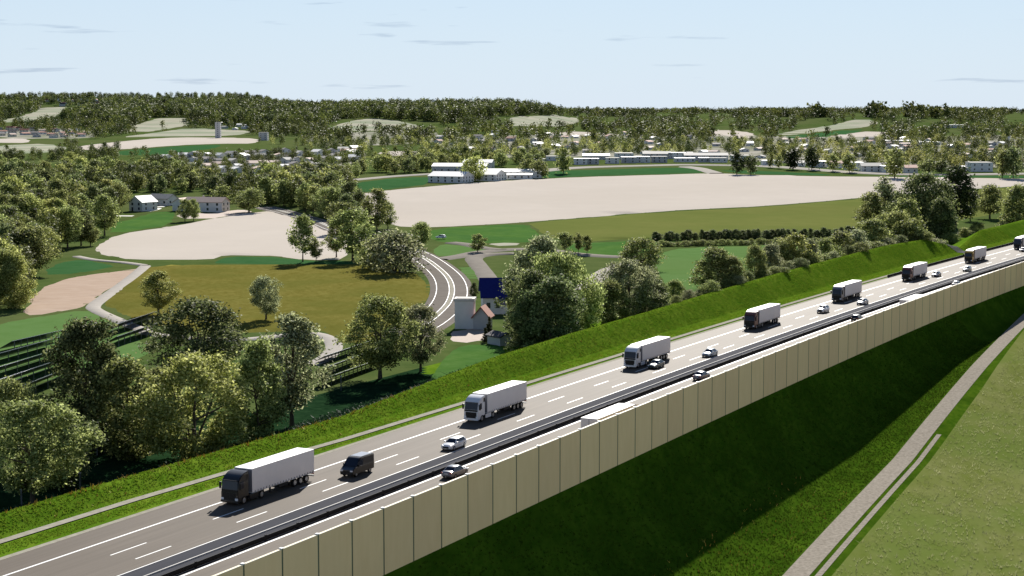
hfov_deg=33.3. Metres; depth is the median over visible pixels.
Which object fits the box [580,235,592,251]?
tree
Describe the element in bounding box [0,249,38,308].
tree
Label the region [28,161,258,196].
wood trees
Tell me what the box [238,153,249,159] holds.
house
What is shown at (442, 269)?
road marking
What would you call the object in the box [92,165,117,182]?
tree
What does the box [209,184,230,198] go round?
tree
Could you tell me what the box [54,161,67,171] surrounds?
tree
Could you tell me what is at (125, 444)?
tree
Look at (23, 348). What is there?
solar panel row
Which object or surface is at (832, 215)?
olive field
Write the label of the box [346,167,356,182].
tree
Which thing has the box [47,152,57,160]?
tree
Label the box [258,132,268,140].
block
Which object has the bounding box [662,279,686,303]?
tree
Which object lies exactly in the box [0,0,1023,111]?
sky
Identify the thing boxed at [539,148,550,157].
tree
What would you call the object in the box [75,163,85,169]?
tree
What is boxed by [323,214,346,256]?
tree
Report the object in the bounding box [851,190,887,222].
tree
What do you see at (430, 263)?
road marking
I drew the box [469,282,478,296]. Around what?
tree
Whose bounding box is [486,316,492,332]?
tree
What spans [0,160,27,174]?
tree
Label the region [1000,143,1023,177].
tree
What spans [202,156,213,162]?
house
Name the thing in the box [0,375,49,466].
tree
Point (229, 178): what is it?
wood trees
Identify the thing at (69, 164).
tree
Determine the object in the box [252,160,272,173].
tree
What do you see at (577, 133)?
pale field
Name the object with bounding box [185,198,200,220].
tree
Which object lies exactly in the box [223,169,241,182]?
tree
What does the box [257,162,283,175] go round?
tree
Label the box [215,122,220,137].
tower
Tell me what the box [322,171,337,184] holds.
tree
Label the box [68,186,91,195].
tree
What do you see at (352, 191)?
tree
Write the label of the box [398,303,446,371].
tree
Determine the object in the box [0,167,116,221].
wood trees
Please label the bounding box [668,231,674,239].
hedge bush
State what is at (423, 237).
tree
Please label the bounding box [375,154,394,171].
tree
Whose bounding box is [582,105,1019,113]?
ridge trees
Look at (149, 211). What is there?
farm yard
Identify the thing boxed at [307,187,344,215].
tree
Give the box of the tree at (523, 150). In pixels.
[513,146,526,161]
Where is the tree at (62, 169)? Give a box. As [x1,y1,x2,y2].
[56,165,69,175]
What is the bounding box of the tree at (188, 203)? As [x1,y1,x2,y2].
[176,198,195,221]
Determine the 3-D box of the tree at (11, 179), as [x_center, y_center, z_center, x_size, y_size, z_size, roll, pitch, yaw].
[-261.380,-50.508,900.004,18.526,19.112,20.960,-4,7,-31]
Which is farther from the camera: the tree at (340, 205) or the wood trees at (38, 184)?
the wood trees at (38, 184)
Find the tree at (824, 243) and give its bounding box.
[815,237,844,256]
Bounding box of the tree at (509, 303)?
[505,283,528,334]
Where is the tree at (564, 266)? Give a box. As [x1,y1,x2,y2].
[519,249,608,334]
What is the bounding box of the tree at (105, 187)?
[101,186,122,212]
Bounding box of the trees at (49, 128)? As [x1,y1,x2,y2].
[0,113,324,137]
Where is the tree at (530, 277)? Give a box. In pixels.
[493,266,562,351]
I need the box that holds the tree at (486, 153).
[479,146,491,158]
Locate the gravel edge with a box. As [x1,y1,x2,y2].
[0,244,1013,559]
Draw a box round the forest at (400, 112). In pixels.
[0,91,581,124]
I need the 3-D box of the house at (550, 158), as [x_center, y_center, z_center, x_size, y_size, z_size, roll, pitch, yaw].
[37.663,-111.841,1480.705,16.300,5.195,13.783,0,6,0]
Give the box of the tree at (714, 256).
[683,245,741,294]
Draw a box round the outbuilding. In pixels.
[171,197,185,210]
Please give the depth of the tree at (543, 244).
400.51 m
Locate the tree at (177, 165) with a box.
[171,161,183,175]
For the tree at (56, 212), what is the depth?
642.97 m
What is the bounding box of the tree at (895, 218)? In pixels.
[875,210,927,240]
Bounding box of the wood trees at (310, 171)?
[257,165,355,210]
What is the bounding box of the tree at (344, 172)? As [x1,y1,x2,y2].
[339,167,352,181]
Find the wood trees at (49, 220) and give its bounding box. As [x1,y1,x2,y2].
[1,191,64,293]
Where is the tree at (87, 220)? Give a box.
[73,207,95,245]
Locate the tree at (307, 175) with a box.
[301,170,317,182]
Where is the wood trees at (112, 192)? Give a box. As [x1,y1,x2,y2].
[0,167,128,216]
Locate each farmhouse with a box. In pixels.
[128,195,157,211]
[185,195,229,211]
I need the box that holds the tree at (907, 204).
[890,197,922,225]
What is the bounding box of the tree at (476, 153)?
[471,150,483,158]
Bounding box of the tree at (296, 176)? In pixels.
[292,173,304,182]
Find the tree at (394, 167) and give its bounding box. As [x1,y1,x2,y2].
[388,160,402,173]
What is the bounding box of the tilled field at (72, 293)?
[23,269,134,314]
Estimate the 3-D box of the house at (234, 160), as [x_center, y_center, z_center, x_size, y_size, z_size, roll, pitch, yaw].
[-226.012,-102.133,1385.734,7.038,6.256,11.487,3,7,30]
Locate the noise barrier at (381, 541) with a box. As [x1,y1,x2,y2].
[213,261,1023,575]
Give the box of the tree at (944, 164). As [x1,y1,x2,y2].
[932,159,950,173]
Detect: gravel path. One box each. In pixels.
[782,314,1023,575]
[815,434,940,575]
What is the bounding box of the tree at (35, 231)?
[10,224,62,275]
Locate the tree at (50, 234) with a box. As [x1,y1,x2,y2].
[40,228,62,256]
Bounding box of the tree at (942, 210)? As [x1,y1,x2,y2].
[924,196,957,239]
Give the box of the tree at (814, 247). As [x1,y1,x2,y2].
[797,238,823,259]
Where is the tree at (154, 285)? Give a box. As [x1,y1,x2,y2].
[139,270,183,314]
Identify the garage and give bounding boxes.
[485,330,513,345]
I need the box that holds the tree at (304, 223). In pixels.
[286,213,316,261]
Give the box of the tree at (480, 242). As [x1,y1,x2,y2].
[468,233,487,251]
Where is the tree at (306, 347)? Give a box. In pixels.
[245,311,335,425]
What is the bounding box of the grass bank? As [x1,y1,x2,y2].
[0,220,1023,556]
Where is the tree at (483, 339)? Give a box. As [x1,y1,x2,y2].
[480,327,486,341]
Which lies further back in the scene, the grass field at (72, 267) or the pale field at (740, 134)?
the pale field at (740, 134)
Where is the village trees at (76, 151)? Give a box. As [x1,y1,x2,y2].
[2,137,150,160]
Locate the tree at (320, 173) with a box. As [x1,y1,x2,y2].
[310,168,327,177]
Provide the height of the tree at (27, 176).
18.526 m
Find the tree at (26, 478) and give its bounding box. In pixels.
[0,397,107,504]
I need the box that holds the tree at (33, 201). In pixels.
[19,193,46,220]
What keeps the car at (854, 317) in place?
on the motorway at (238, 559)
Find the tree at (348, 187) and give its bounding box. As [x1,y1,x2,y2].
[338,181,367,207]
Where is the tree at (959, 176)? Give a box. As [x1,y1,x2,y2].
[940,163,980,227]
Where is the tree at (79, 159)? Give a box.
[71,156,88,167]
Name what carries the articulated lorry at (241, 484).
on the motorway at (174, 535)
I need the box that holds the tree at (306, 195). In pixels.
[300,186,317,212]
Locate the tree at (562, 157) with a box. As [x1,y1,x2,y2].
[553,145,573,173]
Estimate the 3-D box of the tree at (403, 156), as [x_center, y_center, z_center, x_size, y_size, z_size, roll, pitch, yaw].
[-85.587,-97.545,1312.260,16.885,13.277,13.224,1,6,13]
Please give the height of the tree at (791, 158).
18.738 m
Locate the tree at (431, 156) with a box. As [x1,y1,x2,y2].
[422,151,437,164]
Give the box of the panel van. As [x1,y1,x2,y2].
[340,451,373,476]
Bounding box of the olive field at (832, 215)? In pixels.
[530,188,1023,240]
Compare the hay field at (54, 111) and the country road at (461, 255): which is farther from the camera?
the hay field at (54, 111)
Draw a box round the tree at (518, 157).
[510,150,524,163]
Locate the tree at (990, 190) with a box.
[977,183,1004,218]
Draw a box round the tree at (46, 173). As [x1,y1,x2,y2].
[31,167,60,185]
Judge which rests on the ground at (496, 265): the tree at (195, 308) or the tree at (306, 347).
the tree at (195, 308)
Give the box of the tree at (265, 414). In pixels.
[231,336,296,442]
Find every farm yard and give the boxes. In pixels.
[116,206,164,215]
[178,210,250,218]
[451,329,484,342]
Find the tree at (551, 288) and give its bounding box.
[503,275,588,346]
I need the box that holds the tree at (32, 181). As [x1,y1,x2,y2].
[25,177,47,190]
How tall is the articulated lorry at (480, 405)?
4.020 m
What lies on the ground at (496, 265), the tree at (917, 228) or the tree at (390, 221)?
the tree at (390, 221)
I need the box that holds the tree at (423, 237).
[410,221,432,246]
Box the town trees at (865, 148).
[749,132,1023,168]
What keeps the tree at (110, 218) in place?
on the ground at (496, 265)
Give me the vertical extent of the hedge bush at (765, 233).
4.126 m
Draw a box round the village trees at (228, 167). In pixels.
[146,145,351,173]
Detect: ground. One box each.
[0,97,1023,476]
[0,128,94,138]
[187,151,361,172]
[309,131,437,145]
[441,135,1023,167]
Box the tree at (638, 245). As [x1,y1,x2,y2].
[615,237,667,268]
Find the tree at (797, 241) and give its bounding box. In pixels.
[774,232,817,265]
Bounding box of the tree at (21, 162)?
[15,159,28,169]
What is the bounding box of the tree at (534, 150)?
[529,148,537,157]
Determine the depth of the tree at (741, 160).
1205.42 m
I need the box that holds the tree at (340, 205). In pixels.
[322,200,357,230]
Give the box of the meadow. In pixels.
[832,330,1023,575]
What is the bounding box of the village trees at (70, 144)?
[8,139,148,160]
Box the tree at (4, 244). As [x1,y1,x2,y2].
[0,236,27,267]
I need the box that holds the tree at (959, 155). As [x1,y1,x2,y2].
[957,151,968,161]
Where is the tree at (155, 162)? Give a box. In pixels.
[151,160,162,170]
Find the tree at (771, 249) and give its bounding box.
[755,242,784,274]
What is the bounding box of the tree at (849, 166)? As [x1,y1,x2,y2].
[839,151,858,171]
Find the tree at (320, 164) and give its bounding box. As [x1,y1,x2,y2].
[315,160,328,171]
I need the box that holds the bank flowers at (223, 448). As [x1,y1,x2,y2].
[4,387,418,519]
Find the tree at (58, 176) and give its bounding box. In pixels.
[45,172,76,187]
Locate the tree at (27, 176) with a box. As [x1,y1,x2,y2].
[18,171,45,185]
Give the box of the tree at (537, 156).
[532,153,544,161]
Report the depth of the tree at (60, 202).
721.38 m
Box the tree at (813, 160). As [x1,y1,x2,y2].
[801,146,821,169]
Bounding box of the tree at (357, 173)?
[351,164,361,177]
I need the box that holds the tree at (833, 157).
[825,153,839,169]
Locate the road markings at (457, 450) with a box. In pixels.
[3,248,1018,575]
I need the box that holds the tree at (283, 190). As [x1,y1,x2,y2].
[269,178,293,205]
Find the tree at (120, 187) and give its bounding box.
[111,182,134,210]
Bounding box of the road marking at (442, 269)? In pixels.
[281,210,454,323]
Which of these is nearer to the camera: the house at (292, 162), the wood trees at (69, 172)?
the wood trees at (69, 172)
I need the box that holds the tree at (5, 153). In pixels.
[2,150,11,161]
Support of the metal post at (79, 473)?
on the grass bank
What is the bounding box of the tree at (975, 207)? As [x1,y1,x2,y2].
[960,190,981,220]
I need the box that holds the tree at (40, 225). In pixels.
[27,221,48,244]
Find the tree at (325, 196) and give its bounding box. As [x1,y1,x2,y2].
[311,185,334,207]
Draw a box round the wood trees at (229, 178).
[37,157,254,196]
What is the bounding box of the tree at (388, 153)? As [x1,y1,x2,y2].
[380,152,393,159]
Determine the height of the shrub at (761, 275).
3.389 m
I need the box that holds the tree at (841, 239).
[829,230,856,256]
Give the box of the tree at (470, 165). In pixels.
[459,155,487,180]
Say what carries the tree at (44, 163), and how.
on the ground at (496, 265)
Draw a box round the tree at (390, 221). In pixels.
[380,202,398,228]
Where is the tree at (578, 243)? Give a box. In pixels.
[572,232,583,252]
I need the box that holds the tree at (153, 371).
[138,363,190,432]
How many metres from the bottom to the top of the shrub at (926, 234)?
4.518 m
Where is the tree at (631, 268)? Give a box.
[593,258,671,318]
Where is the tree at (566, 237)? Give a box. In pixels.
[556,232,573,249]
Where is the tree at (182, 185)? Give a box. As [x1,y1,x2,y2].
[174,176,188,193]
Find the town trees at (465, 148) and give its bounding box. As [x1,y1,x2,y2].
[281,133,743,163]
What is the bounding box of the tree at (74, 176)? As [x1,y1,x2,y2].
[64,172,84,182]
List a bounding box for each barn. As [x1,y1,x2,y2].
[428,171,473,182]
[472,169,506,180]
[494,169,541,177]
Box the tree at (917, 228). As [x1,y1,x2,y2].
[890,220,928,241]
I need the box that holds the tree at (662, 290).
[630,277,670,310]
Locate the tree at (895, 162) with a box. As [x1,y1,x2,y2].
[881,146,909,177]
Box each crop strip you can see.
[119,145,219,154]
[215,256,354,263]
[720,170,830,175]
[787,129,861,137]
[900,176,1023,177]
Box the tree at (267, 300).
[247,274,283,318]
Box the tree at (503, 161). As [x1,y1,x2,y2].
[494,151,508,166]
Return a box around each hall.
[431,163,489,171]
[462,159,494,168]
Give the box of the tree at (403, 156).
[394,154,408,168]
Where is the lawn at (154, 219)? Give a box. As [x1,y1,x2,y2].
[110,211,174,231]
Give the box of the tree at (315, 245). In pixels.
[309,238,325,261]
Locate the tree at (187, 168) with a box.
[178,164,200,176]
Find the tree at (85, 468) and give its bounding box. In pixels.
[20,416,108,489]
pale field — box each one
[0,138,29,142]
[77,137,257,149]
[379,151,416,155]
[552,131,618,136]
[715,130,754,137]
[831,131,886,137]
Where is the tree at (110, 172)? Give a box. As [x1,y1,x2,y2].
[97,167,112,181]
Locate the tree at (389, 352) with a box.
[332,292,426,378]
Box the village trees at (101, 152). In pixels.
[7,138,120,160]
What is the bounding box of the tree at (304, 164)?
[298,160,318,169]
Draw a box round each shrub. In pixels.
[669,295,681,303]
[679,289,696,301]
[693,289,710,296]
[697,279,722,293]
[715,279,738,289]
[733,276,745,283]
[742,270,755,281]
[755,269,772,278]
[766,265,790,274]
[783,260,796,270]
[792,257,810,267]
[803,252,825,264]
[820,253,832,260]
[826,251,839,259]
[842,244,854,255]
[852,241,869,252]
[870,240,889,248]
[877,236,897,245]
[892,234,907,242]
[907,232,924,241]
[919,230,938,242]
[928,237,946,244]
[941,233,959,243]
[957,227,973,236]
[969,221,984,233]
[996,221,1008,226]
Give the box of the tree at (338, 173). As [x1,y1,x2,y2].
[325,169,345,180]
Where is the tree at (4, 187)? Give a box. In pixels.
[0,182,18,195]
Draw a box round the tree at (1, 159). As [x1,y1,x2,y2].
[0,154,7,165]
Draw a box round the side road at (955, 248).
[946,244,964,252]
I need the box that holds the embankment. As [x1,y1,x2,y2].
[383,286,1023,575]
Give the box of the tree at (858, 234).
[840,229,874,252]
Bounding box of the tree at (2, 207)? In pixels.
[0,204,22,214]
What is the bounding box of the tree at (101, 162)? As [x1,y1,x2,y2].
[90,158,103,169]
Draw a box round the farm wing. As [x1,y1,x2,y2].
[151,193,177,205]
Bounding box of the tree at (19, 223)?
[0,217,50,251]
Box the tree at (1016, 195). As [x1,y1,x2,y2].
[995,182,1023,223]
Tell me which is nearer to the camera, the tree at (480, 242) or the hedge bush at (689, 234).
the tree at (480, 242)
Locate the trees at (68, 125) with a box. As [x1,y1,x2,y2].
[19,115,325,136]
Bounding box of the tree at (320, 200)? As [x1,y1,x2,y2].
[312,186,334,217]
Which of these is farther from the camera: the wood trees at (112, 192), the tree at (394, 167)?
the tree at (394, 167)
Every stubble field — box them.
[96,211,346,259]
[360,173,1023,226]
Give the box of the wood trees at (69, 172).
[4,167,125,219]
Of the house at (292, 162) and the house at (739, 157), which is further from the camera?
the house at (739, 157)
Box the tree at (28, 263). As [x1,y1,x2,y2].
[1,239,31,280]
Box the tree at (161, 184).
[151,173,167,193]
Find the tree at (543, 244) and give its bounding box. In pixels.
[499,231,560,322]
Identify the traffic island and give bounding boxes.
[491,243,518,245]
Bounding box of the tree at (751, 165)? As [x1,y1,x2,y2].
[743,153,759,174]
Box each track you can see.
[72,256,147,265]
[85,265,342,365]
[353,173,429,179]
[548,164,1023,174]
[575,264,620,289]
[680,166,720,173]
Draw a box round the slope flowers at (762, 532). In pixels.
[654,476,846,575]
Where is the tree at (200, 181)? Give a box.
[196,172,202,186]
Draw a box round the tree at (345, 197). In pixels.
[331,192,361,221]
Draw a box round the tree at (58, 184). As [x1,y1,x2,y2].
[43,179,69,199]
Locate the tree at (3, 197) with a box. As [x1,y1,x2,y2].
[0,192,12,205]
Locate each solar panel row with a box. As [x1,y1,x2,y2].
[0,330,60,348]
[0,337,58,361]
[0,351,52,374]
[0,362,68,382]
[22,370,63,393]
[106,311,155,335]
[106,323,157,345]
[312,360,375,387]
[317,341,368,363]
[321,349,377,372]
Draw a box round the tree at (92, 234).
[80,224,101,245]
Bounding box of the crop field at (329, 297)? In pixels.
[105,264,429,342]
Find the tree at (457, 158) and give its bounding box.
[449,152,462,162]
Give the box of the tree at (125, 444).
[82,353,171,460]
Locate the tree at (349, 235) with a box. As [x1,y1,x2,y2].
[327,207,375,260]
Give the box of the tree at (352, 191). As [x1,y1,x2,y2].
[333,182,370,208]
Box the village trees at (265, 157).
[145,146,354,171]
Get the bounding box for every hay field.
[0,144,65,152]
[4,107,64,121]
[126,129,248,136]
[130,118,187,131]
[330,119,416,130]
[509,114,577,126]
[778,120,877,134]
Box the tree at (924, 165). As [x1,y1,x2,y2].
[918,157,937,172]
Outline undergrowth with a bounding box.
[0,348,520,512]
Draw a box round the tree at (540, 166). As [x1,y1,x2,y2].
[530,159,549,177]
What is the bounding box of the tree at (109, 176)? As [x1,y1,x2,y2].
[102,173,121,179]
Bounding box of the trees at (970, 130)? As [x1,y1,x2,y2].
[606,109,1023,141]
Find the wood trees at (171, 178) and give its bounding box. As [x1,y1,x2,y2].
[22,159,260,202]
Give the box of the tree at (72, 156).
[63,151,77,161]
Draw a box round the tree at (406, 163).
[402,157,415,172]
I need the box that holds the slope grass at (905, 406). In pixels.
[407,314,992,575]
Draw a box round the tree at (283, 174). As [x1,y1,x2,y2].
[272,169,292,182]
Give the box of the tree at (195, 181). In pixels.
[184,172,201,190]
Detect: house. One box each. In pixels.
[6,126,13,129]
[7,133,16,136]
[8,130,18,133]
[19,129,29,132]
[20,132,30,134]
[49,134,58,137]
[75,133,85,136]
[177,152,188,157]
[188,157,197,161]
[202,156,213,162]
[215,153,225,157]
[218,165,226,171]
[224,151,236,157]
[228,158,238,163]
[229,166,242,172]
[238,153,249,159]
[246,160,258,165]
[256,149,268,152]
[274,153,287,158]
[280,157,294,163]
[282,148,290,152]
[287,161,301,167]
[296,150,303,155]
[311,149,323,155]
[327,148,336,152]
[348,154,360,160]
[434,139,443,143]
[454,296,475,328]
[474,134,483,138]
[478,277,521,314]
[506,136,516,140]
[546,156,561,160]
[573,158,587,164]
[582,154,609,159]
[587,158,598,163]
[605,157,618,163]
[614,152,633,158]
[621,156,636,162]
[636,156,649,162]
[641,151,671,158]
[644,140,653,143]
[650,156,667,162]
[668,152,685,158]
[674,158,694,161]
[682,153,728,159]
[698,157,709,161]
[708,150,720,152]
[709,157,726,162]
[730,155,750,161]
[739,148,749,151]
[745,141,753,145]
[753,147,762,150]
[761,160,777,165]
[793,161,805,166]
[808,161,826,166]
[827,160,842,167]
[844,162,863,169]
[858,163,881,171]
[879,165,899,172]
[901,165,917,172]
[965,162,992,171]
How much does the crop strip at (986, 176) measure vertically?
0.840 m
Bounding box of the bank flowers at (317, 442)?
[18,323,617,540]
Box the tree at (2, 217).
[0,212,12,222]
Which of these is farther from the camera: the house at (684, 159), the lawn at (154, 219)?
the house at (684, 159)
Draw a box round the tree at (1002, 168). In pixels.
[994,146,1011,177]
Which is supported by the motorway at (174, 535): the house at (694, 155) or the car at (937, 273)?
the car at (937, 273)
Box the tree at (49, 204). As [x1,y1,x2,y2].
[39,198,67,215]
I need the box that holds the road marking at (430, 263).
[278,210,449,311]
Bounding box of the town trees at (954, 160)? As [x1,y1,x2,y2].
[756,133,1023,166]
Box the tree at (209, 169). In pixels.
[201,166,216,184]
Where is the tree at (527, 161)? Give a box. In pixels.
[516,158,537,168]
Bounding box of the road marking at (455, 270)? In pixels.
[289,210,467,326]
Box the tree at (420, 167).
[417,156,425,170]
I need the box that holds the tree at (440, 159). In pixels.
[436,152,448,162]
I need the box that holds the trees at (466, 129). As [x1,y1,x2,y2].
[265,113,703,143]
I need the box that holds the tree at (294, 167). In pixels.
[287,164,300,172]
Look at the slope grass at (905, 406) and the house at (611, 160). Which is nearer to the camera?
the slope grass at (905, 406)
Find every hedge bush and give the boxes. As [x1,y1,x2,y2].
[651,232,659,240]
[652,233,664,240]
[663,232,670,240]
[666,242,676,246]
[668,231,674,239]
[672,233,680,240]
[679,232,686,239]
[680,240,690,246]
[682,229,693,239]
[691,240,702,245]
[692,232,698,239]
[698,239,706,245]
[699,229,705,239]
[702,231,711,239]
[707,240,714,245]
[708,229,717,239]
[713,231,724,239]
[717,239,726,244]
[722,229,729,238]
[726,230,734,238]
[731,229,741,238]
[736,239,745,244]
[738,230,747,238]
[743,240,751,244]
[744,229,753,238]
[749,229,760,238]
[761,229,772,238]
[769,229,777,237]
[774,228,780,237]
[778,228,787,237]
[788,229,798,235]
[802,228,809,237]
[808,228,813,236]
[813,230,820,236]
[818,227,829,236]
[844,225,850,232]
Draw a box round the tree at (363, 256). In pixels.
[349,235,392,269]
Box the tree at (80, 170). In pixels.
[75,166,88,179]
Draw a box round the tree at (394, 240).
[353,227,432,273]
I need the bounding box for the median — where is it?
[120,256,1023,575]
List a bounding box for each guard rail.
[160,259,1023,575]
[887,242,1013,276]
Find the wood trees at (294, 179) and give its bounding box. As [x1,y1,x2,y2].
[254,162,355,209]
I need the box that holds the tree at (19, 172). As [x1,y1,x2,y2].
[12,167,26,176]
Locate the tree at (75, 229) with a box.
[55,205,85,248]
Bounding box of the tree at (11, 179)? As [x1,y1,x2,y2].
[1,174,29,192]
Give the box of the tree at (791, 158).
[779,146,805,169]
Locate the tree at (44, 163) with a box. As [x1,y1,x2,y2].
[37,160,52,169]
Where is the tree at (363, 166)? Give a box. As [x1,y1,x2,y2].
[357,158,368,173]
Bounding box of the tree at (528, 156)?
[522,152,533,164]
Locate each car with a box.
[441,435,466,449]
[441,464,467,477]
[647,359,664,368]
[692,371,709,379]
[702,348,717,356]
[817,305,829,312]
[851,314,862,320]
[857,298,868,304]
[931,271,940,276]
[963,266,971,271]
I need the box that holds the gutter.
[0,261,937,542]
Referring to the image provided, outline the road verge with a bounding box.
[266,207,453,323]
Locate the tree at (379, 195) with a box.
[358,186,391,232]
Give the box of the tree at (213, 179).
[202,174,224,196]
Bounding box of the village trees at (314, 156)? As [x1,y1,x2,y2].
[147,147,350,167]
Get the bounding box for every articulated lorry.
[219,447,314,503]
[462,380,526,421]
[581,403,637,427]
[622,336,669,367]
[742,303,779,328]
[831,280,861,301]
[899,294,924,303]
[901,262,926,280]
[963,246,986,262]
[1013,235,1023,248]
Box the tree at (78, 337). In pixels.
[41,315,131,453]
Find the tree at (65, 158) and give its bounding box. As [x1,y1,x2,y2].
[59,156,71,163]
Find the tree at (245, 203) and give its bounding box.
[230,189,266,211]
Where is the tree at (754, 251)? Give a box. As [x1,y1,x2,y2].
[742,244,767,280]
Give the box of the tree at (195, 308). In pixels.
[134,294,252,388]
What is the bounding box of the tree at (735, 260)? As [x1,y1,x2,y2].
[715,256,748,285]
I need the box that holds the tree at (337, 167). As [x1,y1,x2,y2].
[324,160,349,171]
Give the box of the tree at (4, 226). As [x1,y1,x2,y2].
[0,221,14,235]
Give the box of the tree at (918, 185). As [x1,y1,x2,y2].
[880,171,963,231]
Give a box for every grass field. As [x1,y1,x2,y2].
[0,311,147,384]
[46,260,112,274]
[356,177,429,191]
[429,224,538,242]
[430,345,505,379]
[434,244,484,255]
[460,267,477,278]
[542,168,701,177]
[561,241,658,254]
[656,246,832,290]
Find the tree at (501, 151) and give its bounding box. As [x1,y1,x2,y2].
[493,149,504,165]
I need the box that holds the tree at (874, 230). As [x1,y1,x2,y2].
[851,217,899,248]
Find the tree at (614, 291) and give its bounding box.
[594,280,632,324]
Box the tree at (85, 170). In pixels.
[83,165,95,176]
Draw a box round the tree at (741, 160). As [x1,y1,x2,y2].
[728,149,746,173]
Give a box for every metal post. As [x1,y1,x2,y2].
[20,489,22,505]
[78,472,80,489]
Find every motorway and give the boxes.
[0,245,1023,575]
[180,273,986,575]
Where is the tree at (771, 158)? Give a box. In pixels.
[766,152,775,167]
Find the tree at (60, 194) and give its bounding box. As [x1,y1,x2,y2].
[42,187,86,208]
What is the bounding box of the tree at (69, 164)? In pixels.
[64,162,74,168]
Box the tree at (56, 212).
[36,206,78,244]
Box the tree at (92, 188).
[83,184,101,211]
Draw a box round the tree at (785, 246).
[768,239,804,268]
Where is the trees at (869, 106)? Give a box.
[580,100,1012,118]
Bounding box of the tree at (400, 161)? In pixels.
[397,157,412,170]
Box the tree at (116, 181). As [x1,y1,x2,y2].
[112,179,127,203]
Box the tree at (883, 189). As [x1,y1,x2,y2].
[868,175,898,214]
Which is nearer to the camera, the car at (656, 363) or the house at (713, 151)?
the car at (656, 363)
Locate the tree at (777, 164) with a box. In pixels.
[773,153,783,167]
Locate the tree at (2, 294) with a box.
[0,247,18,301]
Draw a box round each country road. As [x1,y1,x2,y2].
[256,207,472,336]
[438,248,633,259]
[444,242,500,249]
[465,252,514,279]
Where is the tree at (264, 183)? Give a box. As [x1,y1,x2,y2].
[254,174,277,204]
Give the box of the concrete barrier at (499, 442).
[145,258,1023,575]
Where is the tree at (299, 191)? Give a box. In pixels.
[294,181,311,211]
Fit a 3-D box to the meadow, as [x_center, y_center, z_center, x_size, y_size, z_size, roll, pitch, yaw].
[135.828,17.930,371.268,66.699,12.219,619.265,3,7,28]
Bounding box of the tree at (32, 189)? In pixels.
[19,187,45,197]
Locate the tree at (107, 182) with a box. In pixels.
[96,177,117,195]
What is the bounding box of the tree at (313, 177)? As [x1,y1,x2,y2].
[308,175,323,182]
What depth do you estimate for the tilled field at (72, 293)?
490.75 m
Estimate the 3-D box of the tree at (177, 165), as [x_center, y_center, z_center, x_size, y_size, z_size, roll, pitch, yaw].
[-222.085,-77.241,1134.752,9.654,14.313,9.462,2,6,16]
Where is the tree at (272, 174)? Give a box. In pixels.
[267,169,289,179]
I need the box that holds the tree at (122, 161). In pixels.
[114,160,129,172]
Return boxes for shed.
[471,304,494,329]
[506,173,532,178]
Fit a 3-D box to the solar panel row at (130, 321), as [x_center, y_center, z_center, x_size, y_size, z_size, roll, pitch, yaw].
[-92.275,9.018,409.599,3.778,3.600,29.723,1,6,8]
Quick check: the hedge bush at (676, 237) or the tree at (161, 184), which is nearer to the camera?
the hedge bush at (676, 237)
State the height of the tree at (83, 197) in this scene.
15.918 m
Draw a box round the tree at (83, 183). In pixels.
[76,181,94,186]
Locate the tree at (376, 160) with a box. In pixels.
[366,155,387,171]
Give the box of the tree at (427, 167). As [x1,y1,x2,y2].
[418,155,436,171]
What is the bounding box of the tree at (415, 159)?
[411,155,419,170]
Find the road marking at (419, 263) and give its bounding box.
[270,210,436,307]
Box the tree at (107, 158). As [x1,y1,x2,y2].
[98,155,116,171]
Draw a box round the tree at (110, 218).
[88,193,121,235]
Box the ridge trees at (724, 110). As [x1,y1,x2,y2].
[621,106,1023,113]
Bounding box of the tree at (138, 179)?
[130,172,148,190]
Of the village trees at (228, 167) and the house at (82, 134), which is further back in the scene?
the house at (82, 134)
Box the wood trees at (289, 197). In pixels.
[262,161,346,209]
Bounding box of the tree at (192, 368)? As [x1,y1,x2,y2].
[115,348,254,459]
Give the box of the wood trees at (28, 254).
[0,184,63,303]
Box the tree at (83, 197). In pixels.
[68,192,95,222]
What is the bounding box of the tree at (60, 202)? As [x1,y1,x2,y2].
[49,197,67,220]
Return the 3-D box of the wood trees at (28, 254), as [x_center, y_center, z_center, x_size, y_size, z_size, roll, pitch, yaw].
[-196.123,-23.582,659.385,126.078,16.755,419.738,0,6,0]
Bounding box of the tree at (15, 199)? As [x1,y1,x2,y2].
[0,194,32,218]
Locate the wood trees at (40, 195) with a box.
[0,186,64,292]

